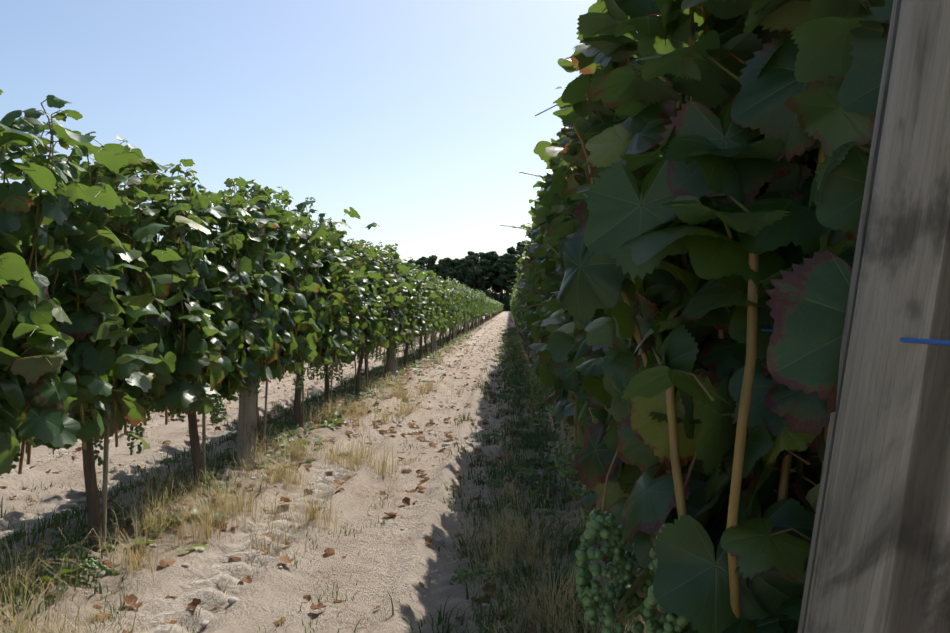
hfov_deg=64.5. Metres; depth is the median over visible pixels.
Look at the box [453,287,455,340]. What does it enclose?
post
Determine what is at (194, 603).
dry leaf litter
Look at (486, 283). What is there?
pine tree
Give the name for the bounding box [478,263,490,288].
pine tree
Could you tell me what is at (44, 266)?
vine row
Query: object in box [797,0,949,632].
end post
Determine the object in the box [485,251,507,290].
pine tree
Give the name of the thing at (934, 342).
trellis wires
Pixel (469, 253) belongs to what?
pine tree
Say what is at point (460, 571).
weeds
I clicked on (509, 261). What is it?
pine tree
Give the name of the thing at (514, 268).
pine tree
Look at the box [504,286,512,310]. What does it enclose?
scrub tree
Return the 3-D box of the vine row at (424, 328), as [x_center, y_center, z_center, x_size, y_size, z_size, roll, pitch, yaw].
[-1.168,-0.028,14.961,0.965,2.185,2.699,0,1,3]
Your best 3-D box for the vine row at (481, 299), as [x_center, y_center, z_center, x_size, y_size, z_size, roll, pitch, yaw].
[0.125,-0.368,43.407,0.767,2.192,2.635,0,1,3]
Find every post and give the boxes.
[236,202,264,461]
[389,342,396,374]
[433,329,436,352]
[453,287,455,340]
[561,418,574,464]
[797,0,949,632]
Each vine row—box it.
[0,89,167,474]
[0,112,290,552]
[20,224,66,288]
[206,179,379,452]
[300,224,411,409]
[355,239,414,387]
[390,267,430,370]
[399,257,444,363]
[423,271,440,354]
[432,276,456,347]
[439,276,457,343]
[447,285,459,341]
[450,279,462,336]
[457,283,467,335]
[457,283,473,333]
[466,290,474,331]
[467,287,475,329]
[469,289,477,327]
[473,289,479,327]
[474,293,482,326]
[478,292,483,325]
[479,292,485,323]
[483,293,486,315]
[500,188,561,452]
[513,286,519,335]
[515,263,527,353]
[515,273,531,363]
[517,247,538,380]
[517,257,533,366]
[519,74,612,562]
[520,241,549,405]
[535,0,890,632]
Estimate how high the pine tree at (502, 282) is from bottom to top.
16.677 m
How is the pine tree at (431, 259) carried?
on the terrain at (406, 564)
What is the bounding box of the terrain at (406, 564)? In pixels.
[0,311,645,632]
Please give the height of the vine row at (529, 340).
2.086 m
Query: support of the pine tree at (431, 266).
on the terrain at (406, 564)
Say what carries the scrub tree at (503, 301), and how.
on the terrain at (406, 564)
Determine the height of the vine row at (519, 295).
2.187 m
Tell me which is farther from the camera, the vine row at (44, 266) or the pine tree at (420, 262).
the pine tree at (420, 262)
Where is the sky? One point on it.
(418, 118)
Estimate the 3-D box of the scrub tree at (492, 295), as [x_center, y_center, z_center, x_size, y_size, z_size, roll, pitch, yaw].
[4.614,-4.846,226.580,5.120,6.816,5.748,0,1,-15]
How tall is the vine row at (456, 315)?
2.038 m
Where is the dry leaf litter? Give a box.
[0,316,588,632]
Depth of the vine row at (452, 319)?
21.83 m
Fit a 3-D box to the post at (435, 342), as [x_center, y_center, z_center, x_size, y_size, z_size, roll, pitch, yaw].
[-1.010,0.144,18.443,0.218,2.162,0.116,0,1,35]
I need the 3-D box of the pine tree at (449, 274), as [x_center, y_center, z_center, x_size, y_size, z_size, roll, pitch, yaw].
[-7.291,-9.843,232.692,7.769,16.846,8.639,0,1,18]
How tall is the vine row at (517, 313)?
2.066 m
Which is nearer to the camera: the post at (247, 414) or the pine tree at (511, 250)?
the post at (247, 414)
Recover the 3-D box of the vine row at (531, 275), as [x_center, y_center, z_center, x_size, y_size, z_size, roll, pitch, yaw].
[0.749,0.098,6.003,1.091,2.148,2.618,0,1,3]
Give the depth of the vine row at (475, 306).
36.58 m
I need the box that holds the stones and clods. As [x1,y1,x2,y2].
[1,336,628,626]
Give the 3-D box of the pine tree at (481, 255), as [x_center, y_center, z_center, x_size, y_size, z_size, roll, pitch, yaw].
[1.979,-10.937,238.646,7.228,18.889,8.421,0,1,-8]
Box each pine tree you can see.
[414,260,424,266]
[417,262,437,271]
[424,255,445,278]
[437,257,460,283]
[439,259,449,282]
[449,266,473,286]
[454,251,478,288]
[454,266,475,286]
[458,255,487,290]
[460,256,479,288]
[473,252,489,289]
[474,259,493,286]
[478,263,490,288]
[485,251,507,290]
[491,258,512,292]
[493,255,508,292]
[504,246,525,277]
[505,259,519,281]
[505,277,515,289]
[506,246,517,255]
[516,240,527,253]
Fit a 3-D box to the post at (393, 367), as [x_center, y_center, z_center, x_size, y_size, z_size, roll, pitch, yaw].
[-1.288,0.231,11.790,0.112,2.140,0.114,0,3,3]
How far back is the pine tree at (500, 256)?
237.28 m
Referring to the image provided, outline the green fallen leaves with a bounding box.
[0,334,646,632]
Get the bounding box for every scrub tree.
[484,289,499,301]
[501,293,510,310]
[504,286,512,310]
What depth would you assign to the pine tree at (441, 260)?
234.44 m
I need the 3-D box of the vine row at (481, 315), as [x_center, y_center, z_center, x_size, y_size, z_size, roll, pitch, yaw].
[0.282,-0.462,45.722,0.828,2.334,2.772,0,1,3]
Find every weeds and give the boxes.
[0,326,673,632]
[2,319,581,583]
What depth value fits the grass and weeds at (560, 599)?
3.79 m
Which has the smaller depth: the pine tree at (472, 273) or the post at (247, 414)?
the post at (247, 414)
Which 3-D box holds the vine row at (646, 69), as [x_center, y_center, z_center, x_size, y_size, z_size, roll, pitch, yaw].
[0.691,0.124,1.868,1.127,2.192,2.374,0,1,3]
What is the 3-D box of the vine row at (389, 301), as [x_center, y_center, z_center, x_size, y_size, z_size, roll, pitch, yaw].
[-1.414,0.004,10.533,1.157,2.229,2.550,0,1,3]
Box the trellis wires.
[6,132,949,414]
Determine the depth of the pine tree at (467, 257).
239.62 m
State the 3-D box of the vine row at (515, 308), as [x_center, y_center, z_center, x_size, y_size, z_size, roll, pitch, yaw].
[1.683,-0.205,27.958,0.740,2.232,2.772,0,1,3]
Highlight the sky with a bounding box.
[0,0,596,293]
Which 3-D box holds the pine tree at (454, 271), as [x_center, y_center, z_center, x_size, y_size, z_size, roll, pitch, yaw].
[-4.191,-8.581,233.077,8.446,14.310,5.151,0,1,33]
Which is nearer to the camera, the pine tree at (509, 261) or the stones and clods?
the stones and clods
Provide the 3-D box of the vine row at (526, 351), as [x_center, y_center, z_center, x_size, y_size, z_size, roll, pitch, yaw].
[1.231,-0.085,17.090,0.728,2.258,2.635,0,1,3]

